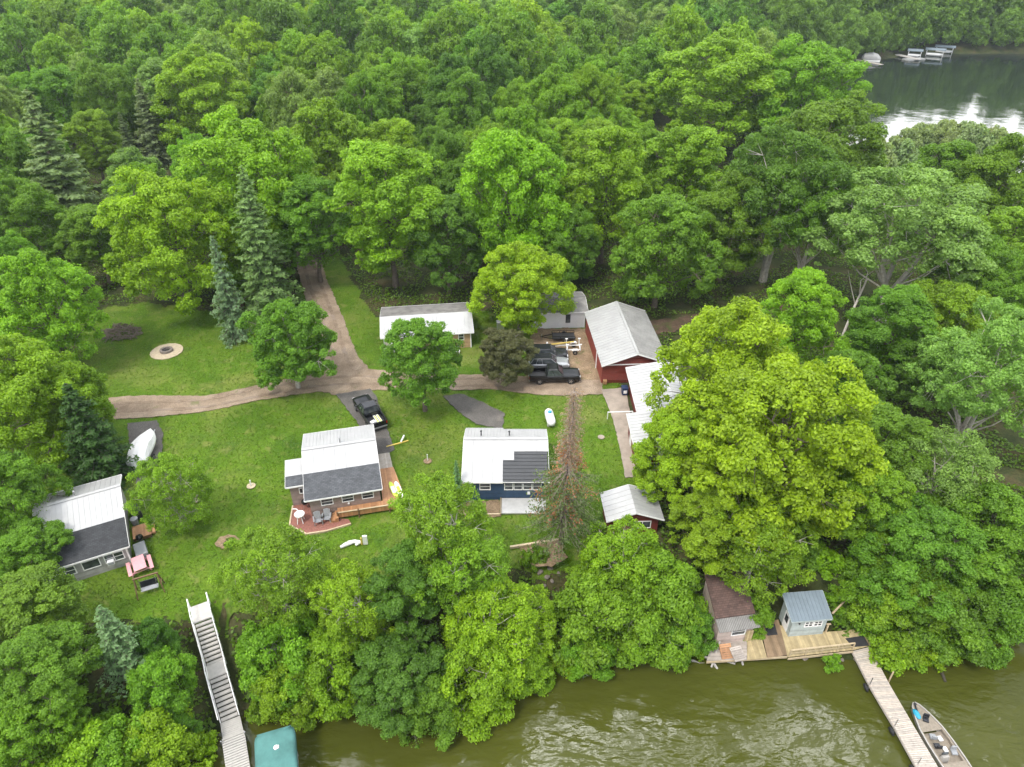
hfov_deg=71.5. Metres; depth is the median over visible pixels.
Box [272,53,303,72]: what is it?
broadleaf tree
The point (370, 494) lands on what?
window
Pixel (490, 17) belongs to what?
broadleaf tree
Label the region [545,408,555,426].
propane tank
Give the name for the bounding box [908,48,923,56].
boat lift
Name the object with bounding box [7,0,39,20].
broadleaf tree
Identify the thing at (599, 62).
broadleaf tree
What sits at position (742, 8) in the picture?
broadleaf tree
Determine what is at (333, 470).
cabin
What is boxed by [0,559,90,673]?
broadleaf tree
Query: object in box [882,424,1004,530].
tree
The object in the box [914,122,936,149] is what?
bush
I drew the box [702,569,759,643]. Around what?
boathouse
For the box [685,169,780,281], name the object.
broadleaf tree
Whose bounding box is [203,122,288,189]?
broadleaf tree
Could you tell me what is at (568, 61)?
broadleaf tree
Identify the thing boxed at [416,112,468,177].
broadleaf tree
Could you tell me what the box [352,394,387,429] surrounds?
pickup truck
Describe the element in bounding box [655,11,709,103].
broadleaf tree
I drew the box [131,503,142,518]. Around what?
covered grill
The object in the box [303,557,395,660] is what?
birch tree
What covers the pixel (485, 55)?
broadleaf tree
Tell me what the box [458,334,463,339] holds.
window
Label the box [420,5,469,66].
broadleaf tree
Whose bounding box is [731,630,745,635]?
window
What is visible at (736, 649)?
wooden pallet
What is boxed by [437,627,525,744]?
shrub
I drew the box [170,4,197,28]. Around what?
broadleaf tree
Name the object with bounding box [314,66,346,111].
broadleaf tree
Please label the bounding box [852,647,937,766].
dock
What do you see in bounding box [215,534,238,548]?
tree stump bed
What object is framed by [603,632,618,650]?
bush
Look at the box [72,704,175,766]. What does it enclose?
shrub
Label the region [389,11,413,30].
broadleaf tree
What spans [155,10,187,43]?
broadleaf tree
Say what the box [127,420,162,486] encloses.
asphalt pad
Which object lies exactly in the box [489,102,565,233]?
broadleaf tree
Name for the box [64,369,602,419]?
gravel lane
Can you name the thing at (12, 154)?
broadleaf tree
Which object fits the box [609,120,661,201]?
broadleaf tree
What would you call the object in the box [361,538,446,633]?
broadleaf tree
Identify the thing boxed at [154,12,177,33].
broadleaf tree
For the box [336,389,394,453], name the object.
asphalt drive
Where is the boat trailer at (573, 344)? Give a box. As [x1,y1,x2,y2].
[546,338,581,354]
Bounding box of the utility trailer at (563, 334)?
[540,330,574,341]
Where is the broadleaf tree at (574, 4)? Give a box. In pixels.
[552,0,594,19]
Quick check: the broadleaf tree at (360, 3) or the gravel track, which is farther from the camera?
the broadleaf tree at (360, 3)
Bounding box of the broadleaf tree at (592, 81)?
[565,61,618,132]
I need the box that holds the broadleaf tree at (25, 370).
[0,332,101,465]
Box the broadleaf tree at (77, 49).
[70,44,93,58]
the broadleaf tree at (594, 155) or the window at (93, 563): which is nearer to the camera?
the window at (93, 563)
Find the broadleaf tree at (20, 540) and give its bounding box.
[0,514,74,580]
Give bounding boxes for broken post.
[832,601,844,613]
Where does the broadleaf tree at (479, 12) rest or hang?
on the ground at (1012, 474)
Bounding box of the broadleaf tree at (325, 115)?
[273,96,377,221]
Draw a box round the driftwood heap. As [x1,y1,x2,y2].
[704,641,743,668]
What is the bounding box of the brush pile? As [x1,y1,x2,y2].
[101,322,142,342]
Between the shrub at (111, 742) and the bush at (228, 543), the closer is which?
the shrub at (111, 742)
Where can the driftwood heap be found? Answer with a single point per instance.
(716, 667)
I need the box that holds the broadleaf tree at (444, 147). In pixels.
[415,130,476,199]
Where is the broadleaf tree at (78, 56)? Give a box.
[67,52,92,75]
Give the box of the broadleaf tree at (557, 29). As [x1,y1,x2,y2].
[538,9,567,50]
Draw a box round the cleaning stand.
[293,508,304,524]
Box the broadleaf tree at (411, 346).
[377,316,464,411]
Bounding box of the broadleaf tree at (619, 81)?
[607,68,624,103]
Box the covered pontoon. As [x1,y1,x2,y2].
[862,52,880,61]
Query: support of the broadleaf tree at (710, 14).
on the ground at (1012, 474)
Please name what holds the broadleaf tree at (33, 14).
on the ground at (1012, 474)
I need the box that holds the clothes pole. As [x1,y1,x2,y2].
[607,411,632,418]
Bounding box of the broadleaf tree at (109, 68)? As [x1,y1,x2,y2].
[93,62,142,132]
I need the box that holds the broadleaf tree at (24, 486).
[0,448,73,553]
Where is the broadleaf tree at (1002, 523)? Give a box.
[917,478,1023,596]
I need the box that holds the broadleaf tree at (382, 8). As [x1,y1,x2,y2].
[366,0,389,20]
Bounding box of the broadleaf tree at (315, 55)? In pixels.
[286,34,344,89]
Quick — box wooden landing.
[132,523,155,541]
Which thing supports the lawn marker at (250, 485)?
on the lawn at (366, 522)
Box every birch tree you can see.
[122,451,214,533]
[207,521,334,627]
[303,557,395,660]
[387,470,496,601]
[402,520,511,620]
[439,574,548,690]
[492,581,557,660]
[565,560,621,623]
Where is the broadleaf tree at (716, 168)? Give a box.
[676,146,718,195]
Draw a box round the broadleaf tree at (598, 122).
[561,116,635,218]
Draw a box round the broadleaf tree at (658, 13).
[637,4,669,37]
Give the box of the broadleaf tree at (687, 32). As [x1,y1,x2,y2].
[642,0,715,103]
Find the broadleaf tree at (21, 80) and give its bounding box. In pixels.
[5,67,68,114]
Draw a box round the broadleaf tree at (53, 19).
[34,0,86,41]
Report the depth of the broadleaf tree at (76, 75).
167.08 m
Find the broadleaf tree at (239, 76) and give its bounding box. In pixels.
[207,73,253,118]
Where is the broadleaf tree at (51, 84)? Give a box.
[19,63,89,148]
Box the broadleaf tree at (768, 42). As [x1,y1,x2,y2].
[750,27,786,108]
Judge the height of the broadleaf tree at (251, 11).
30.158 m
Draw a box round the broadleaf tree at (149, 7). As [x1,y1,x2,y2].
[117,0,156,16]
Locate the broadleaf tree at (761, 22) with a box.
[749,14,778,54]
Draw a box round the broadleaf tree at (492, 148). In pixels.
[450,126,572,262]
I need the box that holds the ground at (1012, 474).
[0,16,1023,766]
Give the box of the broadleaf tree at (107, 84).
[71,57,141,151]
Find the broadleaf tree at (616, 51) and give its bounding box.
[607,39,633,61]
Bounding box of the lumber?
[386,440,408,446]
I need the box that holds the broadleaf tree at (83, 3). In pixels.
[75,0,114,11]
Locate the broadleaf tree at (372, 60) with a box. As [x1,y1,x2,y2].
[349,52,383,81]
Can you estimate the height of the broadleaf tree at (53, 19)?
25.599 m
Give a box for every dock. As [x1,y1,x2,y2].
[220,716,249,766]
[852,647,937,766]
[895,54,920,59]
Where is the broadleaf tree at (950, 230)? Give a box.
[800,161,997,322]
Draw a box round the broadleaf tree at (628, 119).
[608,105,640,132]
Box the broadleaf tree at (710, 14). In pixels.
[667,0,721,39]
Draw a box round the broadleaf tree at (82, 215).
[52,203,137,283]
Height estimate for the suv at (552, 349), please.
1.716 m
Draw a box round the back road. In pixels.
[651,305,787,333]
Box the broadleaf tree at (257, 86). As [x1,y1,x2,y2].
[245,71,280,127]
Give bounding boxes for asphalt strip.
[443,393,504,427]
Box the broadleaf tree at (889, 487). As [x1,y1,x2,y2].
[807,447,916,554]
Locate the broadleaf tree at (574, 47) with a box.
[552,42,591,110]
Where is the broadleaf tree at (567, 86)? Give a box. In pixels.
[518,63,590,152]
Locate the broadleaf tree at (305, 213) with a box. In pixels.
[270,174,360,282]
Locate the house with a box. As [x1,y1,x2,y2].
[625,362,698,478]
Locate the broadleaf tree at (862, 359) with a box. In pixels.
[810,348,897,426]
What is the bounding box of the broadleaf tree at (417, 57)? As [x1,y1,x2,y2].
[414,54,437,76]
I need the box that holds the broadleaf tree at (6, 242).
[0,229,46,304]
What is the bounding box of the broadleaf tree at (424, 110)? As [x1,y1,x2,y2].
[407,90,455,150]
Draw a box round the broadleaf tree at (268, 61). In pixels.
[248,51,280,104]
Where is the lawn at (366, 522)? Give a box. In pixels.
[0,254,645,633]
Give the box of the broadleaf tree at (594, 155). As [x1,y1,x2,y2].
[560,122,653,263]
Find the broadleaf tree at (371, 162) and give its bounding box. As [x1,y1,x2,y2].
[322,137,445,287]
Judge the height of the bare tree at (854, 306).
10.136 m
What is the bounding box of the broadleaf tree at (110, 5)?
[85,0,137,57]
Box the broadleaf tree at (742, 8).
[713,0,761,39]
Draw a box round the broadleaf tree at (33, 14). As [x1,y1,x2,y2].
[22,0,76,35]
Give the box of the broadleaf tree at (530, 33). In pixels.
[498,5,553,81]
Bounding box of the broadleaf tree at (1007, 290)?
[965,269,1023,359]
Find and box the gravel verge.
[318,377,370,394]
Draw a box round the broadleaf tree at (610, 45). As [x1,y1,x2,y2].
[597,36,618,56]
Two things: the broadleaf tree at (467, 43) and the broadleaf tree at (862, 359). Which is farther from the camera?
the broadleaf tree at (467, 43)
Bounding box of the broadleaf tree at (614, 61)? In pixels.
[607,47,640,79]
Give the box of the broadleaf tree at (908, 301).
[844,283,939,379]
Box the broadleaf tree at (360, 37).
[354,16,405,70]
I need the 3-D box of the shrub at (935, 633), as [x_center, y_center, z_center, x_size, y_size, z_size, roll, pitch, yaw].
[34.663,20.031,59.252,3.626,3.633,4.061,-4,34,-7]
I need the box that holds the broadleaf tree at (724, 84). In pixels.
[646,28,788,146]
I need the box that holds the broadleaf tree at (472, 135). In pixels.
[463,116,502,151]
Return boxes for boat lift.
[254,725,298,766]
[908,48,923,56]
[925,47,946,56]
[935,44,955,52]
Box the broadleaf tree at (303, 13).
[276,6,315,36]
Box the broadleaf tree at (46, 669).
[0,619,105,732]
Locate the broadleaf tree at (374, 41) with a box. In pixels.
[348,13,411,78]
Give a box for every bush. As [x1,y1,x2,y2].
[188,729,218,764]
[223,537,236,550]
[244,696,262,725]
[281,699,304,716]
[301,684,336,722]
[519,548,538,572]
[531,543,549,566]
[543,634,572,678]
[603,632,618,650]
[692,639,704,661]
[754,552,782,580]
[789,537,826,573]
[804,539,845,580]
[821,653,844,673]
[823,586,846,614]
[828,606,855,629]
[836,577,870,613]
[837,603,856,627]
[855,617,880,644]
[857,150,889,169]
[866,629,898,656]
[868,634,912,676]
[880,137,894,167]
[880,142,898,167]
[882,636,921,666]
[884,626,932,673]
[887,135,915,160]
[892,138,921,169]
[897,125,923,148]
[912,122,931,145]
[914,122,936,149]
[914,643,946,672]
[930,631,963,664]
[931,119,948,129]
[932,124,963,144]
[937,119,968,144]
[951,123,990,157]
[960,120,986,129]
[975,125,995,155]
[984,124,1008,148]
[987,619,1001,645]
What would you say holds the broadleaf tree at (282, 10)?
on the ground at (1012, 474)
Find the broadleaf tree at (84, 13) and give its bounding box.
[74,3,101,43]
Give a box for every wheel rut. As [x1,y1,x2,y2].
[111,375,497,404]
[116,382,497,412]
[299,253,341,370]
[309,254,353,366]
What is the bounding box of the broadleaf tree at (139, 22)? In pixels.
[126,6,168,55]
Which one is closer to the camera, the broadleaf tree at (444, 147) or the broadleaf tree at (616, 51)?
the broadleaf tree at (444, 147)
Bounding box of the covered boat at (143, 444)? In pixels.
[125,428,155,469]
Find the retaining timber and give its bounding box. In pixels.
[510,538,558,548]
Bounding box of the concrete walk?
[601,388,634,477]
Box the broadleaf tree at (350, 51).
[319,32,355,76]
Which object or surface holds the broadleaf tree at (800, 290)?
on the ground at (1012, 474)
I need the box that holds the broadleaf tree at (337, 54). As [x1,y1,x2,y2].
[318,30,355,84]
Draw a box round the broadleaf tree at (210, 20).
[190,5,230,37]
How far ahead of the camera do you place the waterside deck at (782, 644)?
59.17 m
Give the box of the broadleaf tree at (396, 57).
[375,47,432,118]
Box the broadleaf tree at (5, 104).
[0,84,29,128]
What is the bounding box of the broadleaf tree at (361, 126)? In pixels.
[352,122,387,179]
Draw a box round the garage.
[584,301,669,382]
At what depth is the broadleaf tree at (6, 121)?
130.42 m
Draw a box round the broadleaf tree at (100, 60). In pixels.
[89,33,140,62]
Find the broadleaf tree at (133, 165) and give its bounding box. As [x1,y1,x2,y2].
[114,160,179,244]
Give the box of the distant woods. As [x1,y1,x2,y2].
[0,0,1023,58]
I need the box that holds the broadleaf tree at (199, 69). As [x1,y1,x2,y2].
[147,43,263,144]
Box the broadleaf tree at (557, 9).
[544,0,576,32]
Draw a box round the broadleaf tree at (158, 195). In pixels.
[90,165,240,316]
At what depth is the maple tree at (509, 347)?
80.02 m
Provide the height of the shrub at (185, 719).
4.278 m
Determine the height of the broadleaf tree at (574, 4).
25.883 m
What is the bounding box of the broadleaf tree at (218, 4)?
[194,0,240,33]
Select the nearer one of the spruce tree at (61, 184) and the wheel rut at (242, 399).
the wheel rut at (242, 399)
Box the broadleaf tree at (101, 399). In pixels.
[23,362,116,456]
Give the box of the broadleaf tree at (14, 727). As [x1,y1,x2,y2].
[0,674,92,766]
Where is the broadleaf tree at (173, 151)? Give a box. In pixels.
[166,127,216,207]
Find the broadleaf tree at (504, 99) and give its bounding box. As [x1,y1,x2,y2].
[492,76,530,126]
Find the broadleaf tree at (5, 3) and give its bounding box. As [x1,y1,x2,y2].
[2,0,17,12]
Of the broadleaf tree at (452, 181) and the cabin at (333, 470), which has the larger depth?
the broadleaf tree at (452, 181)
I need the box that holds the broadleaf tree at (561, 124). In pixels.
[540,117,586,176]
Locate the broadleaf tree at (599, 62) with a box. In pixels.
[581,53,622,126]
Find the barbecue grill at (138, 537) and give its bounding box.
[135,534,145,542]
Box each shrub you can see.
[33,715,151,766]
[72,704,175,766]
[120,699,217,766]
[125,645,198,727]
[131,614,182,665]
[160,696,204,749]
[234,611,330,710]
[248,653,324,732]
[290,616,370,721]
[393,672,470,751]
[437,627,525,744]
[488,629,557,700]
[541,564,650,676]
[555,626,617,681]
[594,591,671,669]
[608,546,711,673]
[657,602,718,666]
[743,592,775,640]
[828,550,919,635]
[843,549,952,649]
[900,581,998,666]
[910,623,946,638]
[951,562,1023,669]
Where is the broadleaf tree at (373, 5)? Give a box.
[366,0,410,22]
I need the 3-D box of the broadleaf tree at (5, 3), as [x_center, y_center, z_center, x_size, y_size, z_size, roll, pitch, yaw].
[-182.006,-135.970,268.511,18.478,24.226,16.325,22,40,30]
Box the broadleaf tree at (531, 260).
[465,240,577,334]
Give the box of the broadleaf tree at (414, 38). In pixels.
[395,22,443,66]
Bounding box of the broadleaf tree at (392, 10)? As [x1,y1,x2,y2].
[387,7,416,29]
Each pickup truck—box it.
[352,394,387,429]
[528,363,580,384]
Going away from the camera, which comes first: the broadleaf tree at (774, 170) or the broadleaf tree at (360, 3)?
the broadleaf tree at (774, 170)
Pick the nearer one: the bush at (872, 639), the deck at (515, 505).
the bush at (872, 639)
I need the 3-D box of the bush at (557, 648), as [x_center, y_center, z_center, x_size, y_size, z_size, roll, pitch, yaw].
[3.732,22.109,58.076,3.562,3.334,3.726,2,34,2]
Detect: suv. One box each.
[528,353,569,367]
[534,344,568,358]
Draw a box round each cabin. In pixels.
[32,474,131,580]
[285,424,382,515]
[380,302,473,351]
[461,428,549,499]
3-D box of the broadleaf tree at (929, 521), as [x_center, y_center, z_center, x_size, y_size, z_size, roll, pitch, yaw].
[32.665,14.135,58.185,10.980,9.994,10.789,-11,35,-16]
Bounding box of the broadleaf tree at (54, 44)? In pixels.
[31,32,76,106]
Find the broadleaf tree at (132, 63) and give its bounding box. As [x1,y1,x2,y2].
[123,47,153,86]
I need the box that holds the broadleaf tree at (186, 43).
[183,31,224,53]
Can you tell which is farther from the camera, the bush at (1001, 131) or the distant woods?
the distant woods
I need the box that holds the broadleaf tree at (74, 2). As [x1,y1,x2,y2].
[37,0,78,12]
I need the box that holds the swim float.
[902,57,925,60]
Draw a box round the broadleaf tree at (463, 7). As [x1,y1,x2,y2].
[440,0,481,36]
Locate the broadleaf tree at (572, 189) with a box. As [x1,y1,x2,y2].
[553,161,589,214]
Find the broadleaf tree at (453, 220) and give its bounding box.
[405,193,485,294]
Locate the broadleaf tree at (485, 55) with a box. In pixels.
[466,32,522,110]
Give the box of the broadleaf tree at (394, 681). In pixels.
[348,622,456,741]
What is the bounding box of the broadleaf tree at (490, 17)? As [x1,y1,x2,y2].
[481,0,528,53]
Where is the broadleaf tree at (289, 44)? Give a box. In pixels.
[273,27,325,79]
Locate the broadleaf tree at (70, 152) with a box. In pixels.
[31,137,76,175]
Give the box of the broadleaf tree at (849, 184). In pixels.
[767,157,860,268]
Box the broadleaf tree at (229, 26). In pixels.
[219,19,248,51]
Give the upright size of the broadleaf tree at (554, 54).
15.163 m
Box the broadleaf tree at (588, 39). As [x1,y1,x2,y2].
[557,18,610,67]
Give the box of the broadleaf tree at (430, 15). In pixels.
[420,11,442,41]
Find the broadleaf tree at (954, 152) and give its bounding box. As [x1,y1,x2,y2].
[890,138,991,228]
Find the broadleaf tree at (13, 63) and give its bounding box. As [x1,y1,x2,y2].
[0,13,55,87]
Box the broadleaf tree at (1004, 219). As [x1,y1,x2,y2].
[979,205,1023,283]
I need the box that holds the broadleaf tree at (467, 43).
[452,25,491,87]
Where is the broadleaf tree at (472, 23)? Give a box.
[442,7,478,39]
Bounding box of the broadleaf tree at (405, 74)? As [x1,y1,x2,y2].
[382,61,436,126]
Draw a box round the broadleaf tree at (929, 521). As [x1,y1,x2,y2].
[845,492,994,620]
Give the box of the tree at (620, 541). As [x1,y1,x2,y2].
[566,513,673,616]
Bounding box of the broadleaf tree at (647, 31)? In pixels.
[619,19,669,97]
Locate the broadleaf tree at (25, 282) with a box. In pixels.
[0,246,112,371]
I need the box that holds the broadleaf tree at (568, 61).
[550,46,583,105]
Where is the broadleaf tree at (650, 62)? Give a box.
[613,33,674,116]
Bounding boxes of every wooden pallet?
[719,643,732,658]
[729,645,745,661]
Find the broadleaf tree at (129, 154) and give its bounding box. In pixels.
[101,146,168,200]
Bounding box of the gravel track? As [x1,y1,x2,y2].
[296,251,377,381]
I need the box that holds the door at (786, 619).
[782,610,789,631]
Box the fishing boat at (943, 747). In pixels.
[911,702,971,766]
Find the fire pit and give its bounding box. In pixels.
[150,343,182,359]
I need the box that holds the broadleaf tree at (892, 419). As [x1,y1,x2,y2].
[847,397,940,494]
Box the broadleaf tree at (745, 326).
[641,295,823,459]
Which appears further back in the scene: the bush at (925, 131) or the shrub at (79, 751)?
the bush at (925, 131)
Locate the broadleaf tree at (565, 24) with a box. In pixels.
[554,15,579,41]
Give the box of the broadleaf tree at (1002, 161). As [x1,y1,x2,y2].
[945,131,1023,242]
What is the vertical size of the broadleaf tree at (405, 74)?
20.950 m
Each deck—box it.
[329,453,401,522]
[462,498,545,514]
[706,619,875,663]
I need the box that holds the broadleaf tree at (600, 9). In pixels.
[571,0,619,53]
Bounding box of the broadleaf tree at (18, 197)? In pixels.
[0,169,70,260]
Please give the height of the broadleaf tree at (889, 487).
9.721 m
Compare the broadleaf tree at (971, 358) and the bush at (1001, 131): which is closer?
the broadleaf tree at (971, 358)
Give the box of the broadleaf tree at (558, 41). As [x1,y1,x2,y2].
[540,34,563,52]
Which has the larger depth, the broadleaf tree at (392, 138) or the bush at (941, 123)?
the bush at (941, 123)
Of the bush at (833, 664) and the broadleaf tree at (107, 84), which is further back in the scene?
the broadleaf tree at (107, 84)
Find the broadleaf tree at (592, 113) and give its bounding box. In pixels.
[570,107,608,188]
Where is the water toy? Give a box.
[340,535,367,547]
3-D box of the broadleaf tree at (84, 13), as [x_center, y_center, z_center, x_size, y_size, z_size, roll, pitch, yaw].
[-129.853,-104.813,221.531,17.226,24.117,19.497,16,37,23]
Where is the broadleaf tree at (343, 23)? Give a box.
[306,0,366,71]
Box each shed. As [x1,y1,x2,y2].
[527,292,587,328]
[600,484,664,534]
[779,590,832,636]
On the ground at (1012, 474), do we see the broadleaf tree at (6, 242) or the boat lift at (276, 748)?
the broadleaf tree at (6, 242)
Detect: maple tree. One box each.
[235,297,337,390]
[477,327,539,386]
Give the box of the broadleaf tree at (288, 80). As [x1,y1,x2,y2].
[263,66,340,164]
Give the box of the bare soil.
[519,540,567,566]
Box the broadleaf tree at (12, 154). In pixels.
[0,126,45,228]
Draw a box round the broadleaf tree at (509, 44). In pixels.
[469,6,543,86]
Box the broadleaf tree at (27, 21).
[0,12,47,67]
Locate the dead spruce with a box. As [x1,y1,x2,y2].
[512,388,611,567]
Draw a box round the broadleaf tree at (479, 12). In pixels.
[458,0,487,30]
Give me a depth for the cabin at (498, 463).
67.02 m
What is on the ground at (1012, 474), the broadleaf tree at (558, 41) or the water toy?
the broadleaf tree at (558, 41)
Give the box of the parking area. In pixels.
[525,327,599,379]
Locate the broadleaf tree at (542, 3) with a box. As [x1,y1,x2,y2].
[521,0,546,10]
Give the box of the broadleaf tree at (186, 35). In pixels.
[174,25,197,46]
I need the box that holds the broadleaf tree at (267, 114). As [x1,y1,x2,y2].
[254,73,320,136]
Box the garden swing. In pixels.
[132,572,164,599]
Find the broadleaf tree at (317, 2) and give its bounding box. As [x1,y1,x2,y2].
[305,0,363,62]
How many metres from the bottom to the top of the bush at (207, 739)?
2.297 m
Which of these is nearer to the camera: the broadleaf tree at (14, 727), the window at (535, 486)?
the broadleaf tree at (14, 727)
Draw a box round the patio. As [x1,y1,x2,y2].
[289,503,350,534]
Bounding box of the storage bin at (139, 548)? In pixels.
[132,540,148,557]
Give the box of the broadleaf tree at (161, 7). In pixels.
[141,0,175,14]
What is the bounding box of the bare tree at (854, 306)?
[835,264,872,350]
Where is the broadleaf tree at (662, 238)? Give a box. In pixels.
[608,188,726,307]
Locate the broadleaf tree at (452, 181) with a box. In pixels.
[436,163,487,231]
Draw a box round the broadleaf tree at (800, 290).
[755,266,851,365]
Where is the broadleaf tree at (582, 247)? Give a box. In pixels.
[538,203,602,284]
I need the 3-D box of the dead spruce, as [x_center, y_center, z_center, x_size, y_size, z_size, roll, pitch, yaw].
[4.804,7.463,58.041,8.994,16.803,8.351,29,43,36]
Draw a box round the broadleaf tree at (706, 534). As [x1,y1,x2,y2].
[666,486,753,574]
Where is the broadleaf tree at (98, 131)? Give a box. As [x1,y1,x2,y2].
[58,108,125,180]
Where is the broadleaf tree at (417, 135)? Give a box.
[385,113,422,146]
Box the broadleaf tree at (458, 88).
[432,66,500,145]
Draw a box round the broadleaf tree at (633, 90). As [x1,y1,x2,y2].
[618,79,655,127]
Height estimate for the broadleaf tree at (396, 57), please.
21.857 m
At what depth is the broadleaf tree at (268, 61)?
181.76 m
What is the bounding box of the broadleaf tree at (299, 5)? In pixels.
[290,2,303,22]
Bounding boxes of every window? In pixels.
[55,565,77,577]
[80,558,101,570]
[103,550,125,563]
[320,498,333,505]
[341,495,353,502]
[361,492,373,498]
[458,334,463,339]
[479,484,490,489]
[504,484,512,489]
[514,484,522,489]
[523,484,531,489]
[532,484,541,489]
[565,314,570,322]
[637,521,650,527]
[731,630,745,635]
[804,622,813,626]
[813,621,822,626]
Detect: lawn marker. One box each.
[247,480,255,488]
[423,454,431,463]
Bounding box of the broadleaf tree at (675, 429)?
[630,402,734,502]
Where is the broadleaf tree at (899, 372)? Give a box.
[883,334,965,404]
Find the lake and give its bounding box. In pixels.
[178,54,1023,766]
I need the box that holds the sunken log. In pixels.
[937,663,946,681]
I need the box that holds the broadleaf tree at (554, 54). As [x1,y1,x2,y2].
[531,47,556,76]
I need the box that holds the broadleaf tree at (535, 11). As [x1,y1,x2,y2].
[503,0,554,79]
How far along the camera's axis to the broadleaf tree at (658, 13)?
260.85 m
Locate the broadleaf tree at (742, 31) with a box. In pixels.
[691,16,762,121]
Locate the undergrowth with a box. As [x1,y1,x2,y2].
[0,125,1023,766]
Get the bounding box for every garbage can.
[130,516,138,525]
[621,385,628,394]
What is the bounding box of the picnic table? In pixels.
[126,554,153,577]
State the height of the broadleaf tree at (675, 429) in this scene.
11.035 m
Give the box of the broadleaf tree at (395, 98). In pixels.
[353,65,406,119]
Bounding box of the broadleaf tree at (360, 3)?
[348,0,373,15]
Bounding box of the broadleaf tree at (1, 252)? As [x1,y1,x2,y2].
[0,248,10,290]
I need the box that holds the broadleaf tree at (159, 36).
[134,23,174,60]
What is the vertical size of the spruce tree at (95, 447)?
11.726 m
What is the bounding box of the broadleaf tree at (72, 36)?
[55,23,94,57]
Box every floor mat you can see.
[765,624,777,635]
[845,636,868,646]
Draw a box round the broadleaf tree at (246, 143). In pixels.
[169,104,324,289]
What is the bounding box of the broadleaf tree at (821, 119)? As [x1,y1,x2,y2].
[756,89,888,223]
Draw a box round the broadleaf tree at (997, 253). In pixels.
[911,228,1023,300]
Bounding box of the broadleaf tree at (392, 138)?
[348,118,424,198]
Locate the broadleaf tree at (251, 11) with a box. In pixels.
[224,0,274,40]
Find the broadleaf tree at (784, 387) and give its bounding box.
[673,350,889,553]
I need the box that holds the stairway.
[186,592,239,722]
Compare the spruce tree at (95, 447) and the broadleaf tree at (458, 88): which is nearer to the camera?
the spruce tree at (95, 447)
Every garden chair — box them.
[312,511,322,526]
[322,508,331,522]
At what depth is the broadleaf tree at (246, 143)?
98.05 m
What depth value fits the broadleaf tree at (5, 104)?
136.25 m
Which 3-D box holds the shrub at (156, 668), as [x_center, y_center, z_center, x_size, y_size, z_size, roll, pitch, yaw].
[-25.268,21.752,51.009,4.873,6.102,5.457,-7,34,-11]
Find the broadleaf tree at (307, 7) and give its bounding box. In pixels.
[304,0,314,11]
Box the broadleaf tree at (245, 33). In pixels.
[225,15,285,81]
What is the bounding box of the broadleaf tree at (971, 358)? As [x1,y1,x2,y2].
[903,295,1023,459]
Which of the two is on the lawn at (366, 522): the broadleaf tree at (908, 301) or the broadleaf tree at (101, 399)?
the broadleaf tree at (101, 399)
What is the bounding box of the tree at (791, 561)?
[693,480,820,606]
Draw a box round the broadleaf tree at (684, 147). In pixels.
[640,124,729,231]
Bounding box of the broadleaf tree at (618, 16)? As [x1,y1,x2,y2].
[595,4,637,47]
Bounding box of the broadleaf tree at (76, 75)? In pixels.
[72,68,97,93]
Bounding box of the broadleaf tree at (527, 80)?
[524,76,540,119]
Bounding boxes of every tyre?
[863,683,868,691]
[888,726,894,735]
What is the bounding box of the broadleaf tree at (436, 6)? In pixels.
[423,0,457,18]
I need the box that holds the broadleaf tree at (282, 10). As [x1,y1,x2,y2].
[248,0,309,67]
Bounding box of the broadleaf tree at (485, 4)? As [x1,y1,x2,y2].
[471,0,502,19]
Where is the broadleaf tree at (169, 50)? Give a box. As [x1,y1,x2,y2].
[153,39,208,132]
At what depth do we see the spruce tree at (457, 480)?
64.59 m
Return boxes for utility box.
[496,320,503,329]
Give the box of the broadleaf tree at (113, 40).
[79,9,159,68]
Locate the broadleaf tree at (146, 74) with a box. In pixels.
[132,57,201,145]
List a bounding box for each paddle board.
[389,482,397,497]
[394,481,402,496]
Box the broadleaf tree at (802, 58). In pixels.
[745,32,873,155]
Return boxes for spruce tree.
[19,89,109,253]
[57,383,151,493]
[88,605,151,699]
[117,111,145,156]
[134,78,171,169]
[209,235,253,348]
[231,165,305,322]
[453,460,466,499]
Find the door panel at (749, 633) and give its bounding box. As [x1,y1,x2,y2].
[744,630,753,640]
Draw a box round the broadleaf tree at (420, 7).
[408,0,441,26]
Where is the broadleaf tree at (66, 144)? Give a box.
[13,125,86,193]
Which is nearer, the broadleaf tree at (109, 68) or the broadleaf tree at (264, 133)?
the broadleaf tree at (264, 133)
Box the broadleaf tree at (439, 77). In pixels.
[414,51,489,129]
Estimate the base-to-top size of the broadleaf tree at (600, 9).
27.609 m
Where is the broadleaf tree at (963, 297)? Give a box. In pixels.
[890,278,1001,354]
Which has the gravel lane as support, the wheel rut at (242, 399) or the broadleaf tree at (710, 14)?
the wheel rut at (242, 399)
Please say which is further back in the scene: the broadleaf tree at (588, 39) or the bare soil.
the broadleaf tree at (588, 39)
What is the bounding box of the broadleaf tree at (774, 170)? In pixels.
[724,122,858,282]
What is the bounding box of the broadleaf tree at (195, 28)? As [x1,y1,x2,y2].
[192,17,205,33]
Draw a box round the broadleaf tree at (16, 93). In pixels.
[0,75,31,127]
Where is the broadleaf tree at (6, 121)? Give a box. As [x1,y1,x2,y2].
[0,111,27,172]
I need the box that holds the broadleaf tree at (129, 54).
[124,48,140,76]
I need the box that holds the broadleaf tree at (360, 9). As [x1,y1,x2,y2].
[348,6,373,21]
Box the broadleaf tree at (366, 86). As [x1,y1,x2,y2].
[333,69,394,143]
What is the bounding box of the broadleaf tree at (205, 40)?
[190,28,250,113]
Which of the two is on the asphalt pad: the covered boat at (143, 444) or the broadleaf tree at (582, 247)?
the covered boat at (143, 444)

